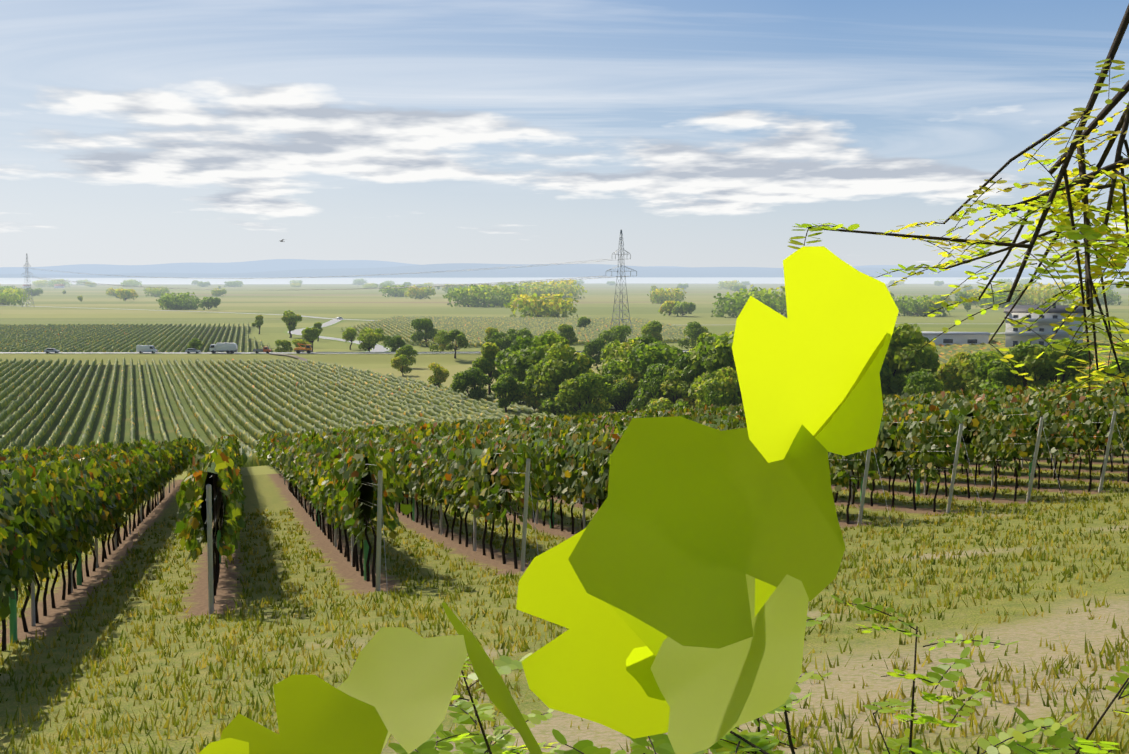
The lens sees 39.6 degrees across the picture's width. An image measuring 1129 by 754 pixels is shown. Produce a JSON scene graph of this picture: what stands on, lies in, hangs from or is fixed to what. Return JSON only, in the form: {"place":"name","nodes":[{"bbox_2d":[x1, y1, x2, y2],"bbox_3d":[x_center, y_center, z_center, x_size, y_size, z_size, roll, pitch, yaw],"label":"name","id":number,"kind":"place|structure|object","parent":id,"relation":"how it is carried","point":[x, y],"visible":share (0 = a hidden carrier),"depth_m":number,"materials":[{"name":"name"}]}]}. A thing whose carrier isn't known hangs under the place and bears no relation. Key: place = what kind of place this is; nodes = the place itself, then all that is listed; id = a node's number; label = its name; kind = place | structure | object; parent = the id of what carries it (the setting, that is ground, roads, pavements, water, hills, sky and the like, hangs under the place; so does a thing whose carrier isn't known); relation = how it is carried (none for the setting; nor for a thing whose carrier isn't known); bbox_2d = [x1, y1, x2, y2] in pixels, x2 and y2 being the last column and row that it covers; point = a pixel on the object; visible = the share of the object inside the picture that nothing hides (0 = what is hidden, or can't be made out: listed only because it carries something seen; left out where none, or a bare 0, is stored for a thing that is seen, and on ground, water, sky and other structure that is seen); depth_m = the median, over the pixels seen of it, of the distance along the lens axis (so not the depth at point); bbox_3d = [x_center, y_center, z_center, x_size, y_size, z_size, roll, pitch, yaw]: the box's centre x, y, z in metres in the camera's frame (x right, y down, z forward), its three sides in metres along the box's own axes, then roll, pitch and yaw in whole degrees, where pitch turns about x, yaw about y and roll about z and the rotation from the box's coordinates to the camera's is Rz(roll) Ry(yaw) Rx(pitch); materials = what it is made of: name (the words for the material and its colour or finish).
{"place":"outdoors","nodes":[
{"label":"outdoors","id":0,"kind":"place"},
{"bbox_2d":[0,365,319,449],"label":"vineyard rows","id":1,"kind":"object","parent":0,"point":[125,430],"depth_m":347.24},
{"bbox_2d":[0,358,556,471],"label":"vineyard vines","id":2,"kind":"object","parent":1,"relation":"on","point":[336,396],"visible":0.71,"depth_m":349.25,"materials":[{"name":"green plant"}]},
{"bbox_2d":[0,305,1119,353],"bbox_3d":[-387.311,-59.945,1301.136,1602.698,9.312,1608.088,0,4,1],"label":"road","id":3,"kind":"structure","parent":0,"point":[379,348],"depth_m":514.48,"materials":[{"name":"asphalt"}]},
{"bbox_2d":[210,343,237,352],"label":"white refuse truck","id":4,"kind":"object","parent":3,"relation":"on","point":[225,347],"visible":1,"depth_m":508.47,"materials":[{"name":"white"}]},
{"bbox_2d":[0,283,1128,753],"bbox_3d":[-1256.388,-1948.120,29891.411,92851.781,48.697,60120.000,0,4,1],"label":"ground","id":5,"kind":"structure","parent":0,"point":[266,489],"depth_m":20.90,"materials":[{"name":"plant"}]},
{"bbox_2d":[0,289,29,304],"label":"tree clump","id":6,"kind":"object","parent":5,"relation":"on","point":[12,298],"visible":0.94,"depth_m":1486.42,"materials":[{"name":"green plant"}]},
{"bbox_2d":[21,253,34,306],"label":"pylon","id":7,"kind":"object","parent":5,"relation":"on","point":[27,271],"visible":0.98,"depth_m":1402.13,"materials":[{"name":"silver metal"}]},
{"bbox_2d":[22,259,627,289],"bbox_3d":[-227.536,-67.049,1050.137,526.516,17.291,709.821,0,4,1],"label":"power lines","id":8,"kind":"object","parent":7,"relation":"attached to","point":[359,275],"visible":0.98,"depth_m":863.43,"materials":[{"name":"grey"}]},
{"bbox_2d":[115,289,138,300],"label":"tree clump","id":9,"kind":"object","parent":5,"relation":"on","point":[124,294],"visible":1,"depth_m":1732.31,"materials":[{"name":"green plant"}]},
{"bbox_2d":[156,292,197,309],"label":"tree clump","id":10,"kind":"object","parent":5,"relation":"on","point":[173,295],"visible":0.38,"depth_m":1285.21,"materials":[{"name":"green plant"}]},
{"bbox_2d":[166,297,201,309],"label":"tree clump","id":11,"kind":"object","parent":5,"relation":"on","point":[191,304],"visible":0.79,"depth_m":1279.03,"materials":[{"name":"green plant"}]},
{"bbox_2d":[98,326,274,351],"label":"vineyard field","id":12,"kind":"structure","parent":5,"relation":"on","point":[251,346],"depth_m":683.61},
{"bbox_2d":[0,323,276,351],"bbox_3d":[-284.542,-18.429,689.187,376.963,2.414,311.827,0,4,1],"label":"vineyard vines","id":13,"kind":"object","parent":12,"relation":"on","point":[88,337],"visible":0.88,"depth_m":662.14,"materials":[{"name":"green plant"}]},
{"bbox_2d":[199,297,221,309],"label":"tree clump","id":14,"kind":"object","parent":5,"relation":"on","point":[210,302],"visible":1,"depth_m":1264.38,"materials":[{"name":"green plant"}]},
{"bbox_2d":[275,339,292,351],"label":"bush","id":15,"kind":"object","parent":5,"relation":"on","point":[285,344],"visible":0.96,"depth_m":528.77,"materials":[{"name":"green plant"}]},
{"bbox_2d":[282,310,302,337],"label":"tree","id":16,"kind":"object","parent":5,"relation":"on","point":[291,318],"visible":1,"depth_m":688.57,"materials":[{"name":"green plant"}]},
{"bbox_2d":[301,327,320,351],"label":"tree","id":17,"kind":"object","parent":5,"relation":"on","point":[310,334],"visible":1,"depth_m":559.32,"materials":[{"name":"green plant"}]},
{"bbox_2d":[357,327,385,351],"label":"tree","id":18,"kind":"object","parent":5,"relation":"on","point":[369,338],"visible":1,"depth_m":519.74,"materials":[{"name":"green plant"}]},
{"bbox_2d":[379,285,408,296],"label":"tree clump","id":19,"kind":"object","parent":5,"relation":"on","point":[394,291],"visible":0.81,"depth_m":2036.10,"materials":[{"name":"green plant"}]},
{"bbox_2d":[390,354,411,375],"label":"tree","id":20,"kind":"object","parent":5,"relation":"on","point":[401,361],"visible":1,"depth_m":439.76,"materials":[{"name":"green plant"}]},
{"bbox_2d":[394,345,418,365],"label":"tree","id":21,"kind":"object","parent":5,"relation":"on","point":[408,351],"visible":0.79,"depth_m":470.35,"materials":[{"name":"green plant"}]},
{"bbox_2d":[404,285,435,298],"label":"tree clump","id":22,"kind":"object","parent":5,"relation":"on","point":[420,293],"visible":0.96,"depth_m":1833.79,"materials":[{"name":"green plant"}]},
{"bbox_2d":[411,318,437,345],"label":"tree","id":23,"kind":"object","parent":5,"relation":"on","point":[426,325],"visible":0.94,"depth_m":608.39,"materials":[{"name":"green plant"}]},
{"bbox_2d":[427,363,449,384],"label":"bush","id":24,"kind":"object","parent":5,"relation":"on","point":[441,374],"visible":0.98,"depth_m":391.47,"materials":[{"name":"green plant"}]},
{"bbox_2d":[429,329,451,351],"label":"tree","id":25,"kind":"object","parent":5,"relation":"on","point":[442,343],"visible":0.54,"depth_m":539.35,"materials":[{"name":"green plant"}]},
{"bbox_2d":[442,329,468,357],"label":"tree","id":26,"kind":"object","parent":5,"relation":"on","point":[461,340],"visible":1,"depth_m":499.32,"materials":[{"name":"green plant"}]},
{"bbox_2d":[442,287,490,306],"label":"tree clump","id":27,"kind":"object","parent":5,"relation":"on","point":[454,294],"visible":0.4,"depth_m":1388.62,"materials":[{"name":"green plant"}]},
{"bbox_2d":[450,367,491,398],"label":"tree","id":28,"kind":"object","parent":5,"relation":"on","point":[472,377],"visible":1,"depth_m":351.42,"materials":[{"name":"green plant"}]},
{"bbox_2d":[472,342,501,394],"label":"tree","id":29,"kind":"object","parent":5,"relation":"on","point":[485,362],"visible":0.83,"depth_m":362.80,"materials":[{"name":"green plant"}]},
{"bbox_2d":[456,284,525,307],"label":"tree clump","id":30,"kind":"object","parent":5,"relation":"on","point":[498,297],"visible":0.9,"depth_m":1371.44,"materials":[{"name":"green plant"}]},
{"bbox_2d":[486,331,512,352],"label":"tree","id":31,"kind":"object","parent":5,"relation":"on","point":[503,343],"visible":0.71,"depth_m":489.80,"materials":[{"name":"green plant"}]},
{"bbox_2d":[339,327,677,347],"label":"road","id":32,"kind":"structure","parent":5,"relation":"on","point":[424,345],"depth_m":626.22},
{"bbox_2d":[341,315,719,346],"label":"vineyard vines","id":33,"kind":"object","parent":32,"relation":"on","point":[472,328],"visible":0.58,"depth_m":789.45,"materials":[{"name":"green plant"}]},
{"bbox_2d":[607,229,636,332],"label":"pylon","id":34,"kind":"object","parent":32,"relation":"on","point":[622,299],"visible":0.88,"depth_m":698.15,"materials":[{"name":"silver metal"}]},
{"bbox_2d":[491,373,526,412],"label":"tree","id":35,"kind":"object","parent":5,"relation":"on","point":[512,388],"visible":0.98,"depth_m":317.90,"materials":[{"name":"green plant"}]},
{"bbox_2d":[507,328,533,343],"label":"tree","id":36,"kind":"object","parent":5,"relation":"on","point":[519,332],"visible":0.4,"depth_m":542.49,"materials":[{"name":"green plant"}]},
{"bbox_2d":[9,455,1032,642],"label":"vine guards","id":37,"kind":"object","parent":5,"relation":"on","point":[13,617],"visible":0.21,"depth_m":26.69,"materials":[{"name":"green"}]},
{"bbox_2d":[494,332,559,373],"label":"tree","id":38,"kind":"object","parent":5,"relation":"on","point":[524,340],"visible":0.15,"depth_m":347.45,"materials":[{"name":"green plant"}]},
{"bbox_2d":[501,333,565,407],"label":"tree","id":39,"kind":"object","parent":5,"relation":"on","point":[519,362],"visible":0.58,"depth_m":333.82,"materials":[{"name":"green plant"}]},
{"bbox_2d":[503,292,578,317],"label":"tree clump","id":40,"kind":"object","parent":5,"relation":"on","point":[544,308],"visible":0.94,"depth_m":979.68,"materials":[{"name":"green plant"}]},
{"bbox_2d":[528,286,556,298],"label":"tree clump","id":41,"kind":"object","parent":5,"relation":"on","point":[536,290],"visible":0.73,"depth_m":1780.57,"materials":[{"name":"green plant"}]},
{"bbox_2d":[523,357,566,413],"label":"tree","id":42,"kind":"object","parent":5,"relation":"on","point":[532,371],"visible":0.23,"depth_m":322.73,"materials":[{"name":"green plant"}]},
{"bbox_2d":[199,246,898,753],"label":"leaves","id":43,"kind":"object","parent":5,"relation":"on","point":[683,578],"visible":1,"depth_m":0.61,"materials":[{"name":"green plant"}]},
{"bbox_2d":[0,305,1112,353],"bbox_3d":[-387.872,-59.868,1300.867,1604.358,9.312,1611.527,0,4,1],"label":"road verge","id":44,"kind":"structure","parent":5,"relation":"on","point":[285,332],"depth_m":569.13,"materials":[{"name":"plant"}]},
{"bbox_2d":[538,390,579,415],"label":"bush","id":45,"kind":"object","parent":5,"relation":"on","point":[550,403],"visible":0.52,"depth_m":315.88,"materials":[{"name":"green plant"}]},
{"bbox_2d":[531,341,591,412],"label":"tree","id":46,"kind":"object","parent":5,"relation":"on","point":[555,370],"visible":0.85,"depth_m":319.97,"materials":[{"name":"green plant"}]},
{"bbox_2d":[540,280,586,298],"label":"tree clump","id":47,"kind":"object","parent":5,"relation":"on","point":[568,288],"visible":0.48,"depth_m":1852.18,"materials":[{"name":"green plant"}]},
{"bbox_2d":[0,380,1128,650],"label":"vine","id":48,"kind":"object","parent":5,"relation":"on","point":[322,476],"depth_m":31.72,"materials":[{"name":"plant"}]},
{"bbox_2d":[0,463,1128,753],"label":"grass tufts","id":49,"kind":"object","parent":5,"relation":"on","point":[432,617],"visible":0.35,"depth_m":17.44,"materials":[{"name":"plant"}]},
{"bbox_2d":[557,324,577,345],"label":"tree","id":50,"kind":"object","parent":5,"relation":"on","point":[566,331],"visible":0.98,"depth_m":533.25,"materials":[{"name":"green plant"}]},
{"bbox_2d":[8,402,1128,625],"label":"vineyard posts","id":51,"kind":"object","parent":5,"relation":"on","point":[216,524],"visible":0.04,"depth_m":28.27,"materials":[{"name":"grey"}]},
{"bbox_2d":[555,372,615,414],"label":"tree","id":52,"kind":"object","parent":5,"relation":"on","point":[574,392],"visible":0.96,"depth_m":296.89,"materials":[{"name":"green plant"}]},
{"bbox_2d":[581,338,607,367],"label":"tree","id":53,"kind":"object","parent":5,"relation":"on","point":[593,347],"visible":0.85,"depth_m":469.19,"materials":[{"name":"green plant"}]},
{"bbox_2d":[597,339,625,374],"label":"tree","id":54,"kind":"object","parent":5,"relation":"on","point":[612,349],"visible":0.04,"depth_m":340.73,"materials":[{"name":"green plant"}]},
{"bbox_2d":[598,325,631,344],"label":"tree","id":55,"kind":"object","parent":5,"relation":"on","point":[620,333],"visible":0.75,"depth_m":544.62,"materials":[{"name":"green plant"}]},
{"bbox_2d":[603,358,633,398],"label":"tree","id":56,"kind":"object","parent":5,"relation":"on","point":[607,368],"visible":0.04,"depth_m":326.95,"materials":[{"name":"green plant"}]},
{"bbox_2d":[604,380,636,411],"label":"tree","id":57,"kind":"object","parent":5,"relation":"on","point":[620,388],"visible":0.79,"depth_m":318.84,"materials":[{"name":"green plant"}]},
{"bbox_2d":[618,340,644,401],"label":"tree","id":58,"kind":"object","parent":5,"relation":"on","point":[632,377],"visible":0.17,"depth_m":322.08,"materials":[{"name":"green plant"}]},
{"bbox_2d":[607,334,670,359],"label":"tree","id":59,"kind":"object","parent":5,"relation":"on","point":[647,339],"visible":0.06,"depth_m":341.49,"materials":[{"name":"green plant"}]},
{"bbox_2d":[641,320,662,341],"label":"tree","id":60,"kind":"object","parent":5,"relation":"on","point":[653,328],"visible":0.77,"depth_m":536.20,"materials":[{"name":"green plant"}]},
{"bbox_2d":[630,363,674,410],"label":"tree","id":61,"kind":"object","parent":5,"relation":"on","point":[651,382],"visible":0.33,"depth_m":303.02,"materials":[{"name":"green plant"}]},
{"bbox_2d":[627,342,683,399],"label":"tree","id":62,"kind":"object","parent":5,"relation":"on","point":[653,353],"visible":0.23,"depth_m":311.86,"materials":[{"name":"green plant"}]},
{"bbox_2d":[647,287,686,303],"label":"tree clump","id":63,"kind":"object","parent":5,"relation":"on","point":[675,294],"visible":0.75,"depth_m":1541.58,"materials":[{"name":"green plant"}]},
{"bbox_2d":[645,397,689,412],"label":"bush","id":64,"kind":"object","parent":5,"relation":"on","point":[660,403],"visible":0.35,"depth_m":282.48,"materials":[{"name":"green plant"}]},
{"bbox_2d":[645,367,696,408],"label":"tree","id":65,"kind":"object","parent":5,"relation":"on","point":[680,386],"visible":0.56,"depth_m":297.38,"materials":[{"name":"green plant"}]},
{"bbox_2d":[672,301,695,316],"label":"tree clump","id":66,"kind":"object","parent":5,"relation":"on","point":[682,308],"visible":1,"depth_m":1044.21,"materials":[{"name":"green plant"}]},
{"bbox_2d":[672,351,706,405],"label":"tree","id":67,"kind":"object","parent":5,"relation":"on","point":[689,368],"visible":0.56,"depth_m":295.63,"materials":[{"name":"green plant"}]},
{"bbox_2d":[678,321,708,348],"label":"tree","id":68,"kind":"object","parent":5,"relation":"on","point":[694,330],"visible":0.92,"depth_m":557.81,"materials":[{"name":"green plant"}]},
{"bbox_2d":[680,331,733,376],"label":"tree","id":69,"kind":"object","parent":5,"relation":"on","point":[694,355],"visible":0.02,"depth_m":296.08,"materials":[{"name":"green plant"}]},
{"bbox_2d":[688,334,742,404],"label":"tree","id":70,"kind":"object","parent":5,"relation":"on","point":[708,346],"visible":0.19,"depth_m":284.67,"materials":[{"name":"green plant"}]},
{"bbox_2d":[695,366,737,406],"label":"tree","id":71,"kind":"object","parent":5,"relation":"on","point":[727,381],"visible":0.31,"depth_m":267.42,"materials":[{"name":"green plant"}]},
{"bbox_2d":[700,380,739,407],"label":"tree","id":72,"kind":"object","parent":5,"relation":"on","point":[718,399],"visible":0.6,"depth_m":263.98,"materials":[{"name":"green plant"}]},
{"bbox_2d":[703,340,740,404],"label":"tree","id":73,"kind":"object","parent":5,"relation":"on","point":[709,364],"visible":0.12,"depth_m":286.48,"materials":[{"name":"green plant"}]},
{"bbox_2d":[711,290,786,317],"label":"tree clump","id":74,"kind":"object","parent":5,"relation":"on","point":[736,306],"visible":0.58,"depth_m":1019.57,"materials":[{"name":"green plant"}]},
{"bbox_2d":[388,4,1128,753],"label":"robinia","id":75,"kind":"object","parent":5,"relation":"on","point":[764,737],"depth_m":4.50,"materials":[{"name":"plant"}]},
{"bbox_2d":[733,284,786,315],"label":"tree clump","id":76,"kind":"object","parent":5,"relation":"on","point":[781,293],"visible":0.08,"depth_m":1063.32,"materials":[{"name":"green plant"}]},
{"bbox_2d":[881,377,901,394],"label":"tree","id":77,"kind":"object","parent":5,"relation":"on","point":[894,386],"depth_m":245.10,"materials":[{"name":"green plant"}]},
{"bbox_2d":[880,366,902,395],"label":"tree","id":78,"kind":"object","parent":5,"relation":"on","point":[887,373],"visible":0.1,"depth_m":243.99,"materials":[{"name":"green plant"}]},
{"bbox_2d":[884,323,939,387],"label":"tree","id":79,"kind":"object","parent":5,"relation":"on","point":[902,344],"visible":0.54,"depth_m":251.50,"materials":[{"name":"green plant"}]},
{"bbox_2d":[902,371,944,394],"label":"tree","id":80,"kind":"object","parent":5,"relation":"on","point":[920,382],"visible":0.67,"depth_m":230.88,"materials":[{"name":"green plant"}]},
{"bbox_2d":[892,294,954,316],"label":"tree clump","id":81,"kind":"object","parent":5,"relation":"on","point":[907,307],"visible":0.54,"depth_m":1061.43,"materials":[{"name":"green plant"}]},
{"bbox_2d":[916,300,942,315],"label":"tree clump","id":82,"kind":"object","parent":5,"relation":"on","point":[931,303],"visible":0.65,"depth_m":1048.76,"materials":[{"name":"green plant"}]},
{"bbox_2d":[937,354,971,378],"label":"tree","id":83,"kind":"object","parent":5,"relation":"on","point":[942,369],"visible":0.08,"depth_m":258.70,"materials":[{"name":"green plant"}]},
{"bbox_2d":[922,334,988,345],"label":"building","id":84,"kind":"structure","parent":5,"relation":"on","point":[958,339],"depth_m":499.19,"materials":[{"name":"white"}]},
{"bbox_2d":[921,331,989,334],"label":"warehouse roof","id":85,"kind":"structure","parent":84,"relation":"attached to","point":[955,333],"depth_m":501.00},
{"bbox_2d":[943,352,999,391],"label":"tree","id":86,"kind":"object","parent":5,"relation":"on","point":[963,371],"visible":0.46,"depth_m":246.40,"materials":[{"name":"green plant"}]},
{"bbox_2d":[965,376,997,390],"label":"tree","id":87,"kind":"object","parent":5,"relation":"on","point":[975,382],"visible":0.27,"depth_m":242.92,"materials":[{"name":"green plant"}]},
{"bbox_2d":[975,356,1022,391],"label":"tree","id":88,"kind":"object","parent":5,"relation":"on","point":[996,370],"visible":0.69,"depth_m":225.97,"materials":[{"name":"green plant"}]},
{"bbox_2d":[976,289,1024,307],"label":"tree clump","id":89,"kind":"object","parent":5,"relation":"on","point":[986,300],"visible":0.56,"depth_m":1341.34,"materials":[{"name":"green plant"}]},
{"bbox_2d":[1003,341,1058,386],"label":"tree","id":90,"kind":"object","parent":5,"relation":"on","point":[1026,353],"visible":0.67,"depth_m":225.81,"materials":[{"name":"green plant"}]},
{"bbox_2d":[1001,282,1078,307],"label":"tree clump","id":91,"kind":"object","parent":5,"relation":"on","point":[1034,296],"visible":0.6,"depth_m":1341.35,"materials":[{"name":"green plant"}]},
{"bbox_2d":[1005,313,1082,346],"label":"building","id":92,"kind":"structure","parent":5,"relation":"on","point":[1009,340],"depth_m":469.98,"materials":[{"name":"white"}]},
{"bbox_2d":[1005,318,1068,336],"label":"winery house balconies","id":93,"kind":"structure","parent":92,"relation":"attached to","point":[1041,334],"depth_m":467.69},
{"bbox_2d":[1004,303,1085,312],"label":"building roof","id":94,"kind":"structure","parent":92,"relation":"on","point":[1025,308],"depth_m":475.13,"materials":[{"name":"grey"}]},
{"bbox_2d":[1032,344,1085,382],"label":"tree","id":95,"kind":"object","parent":5,"relation":"on","point":[1050,373],"visible":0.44,"depth_m":224.21,"materials":[{"name":"green plant"}]},
{"bbox_2d":[1036,337,1093,380],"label":"tree","id":96,"kind":"object","parent":5,"relation":"on","point":[1085,357],"visible":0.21,"depth_m":236.92,"materials":[{"name":"green plant"}]},
{"bbox_2d":[1080,289,1122,304],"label":"tree clump","id":97,"kind":"object","parent":5,"relation":"on","point":[1112,296],"visible":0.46,"depth_m":1480.56,"materials":[{"name":"green plant"}]},
{"bbox_2d":[1108,356,1128,378],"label":"tree","id":98,"kind":"object","parent":5,"relation":"on","point":[1124,363],"visible":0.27,"depth_m":227.59,"materials":[{"name":"green plant"}]},
{"bbox_2d":[0,259,1128,277],"bbox_3d":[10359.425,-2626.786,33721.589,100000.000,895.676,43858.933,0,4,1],"label":"hills","id":99,"kind":"structure","parent":0,"point":[284,268],"depth_m":16756.67,"materials":[{"name":"blue"}]},
{"bbox_2d":[0,277,1128,283],"bbox_3d":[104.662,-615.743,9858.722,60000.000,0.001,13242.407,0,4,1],"label":"lake","id":100,"kind":"structure","parent":0,"point":[780,280],"depth_m":7603.35,"materials":[{"name":"liquid"}]},
{"bbox_2d":[0,0,1128,268],"label":"sky","id":101,"kind":"structure","parent":0,"point":[133,132],"materials":[{"name":"blue"}]},
{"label":"vineyard field","id":102,"kind":"structure","parent":0,"visible":0},
{"bbox_2d":[935,338,1128,369],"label":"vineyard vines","id":103,"kind":"object","parent":102,"relation":"on","point":[946,352],"visible":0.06,"depth_m":466.81,"materials":[{"name":"green plant"}]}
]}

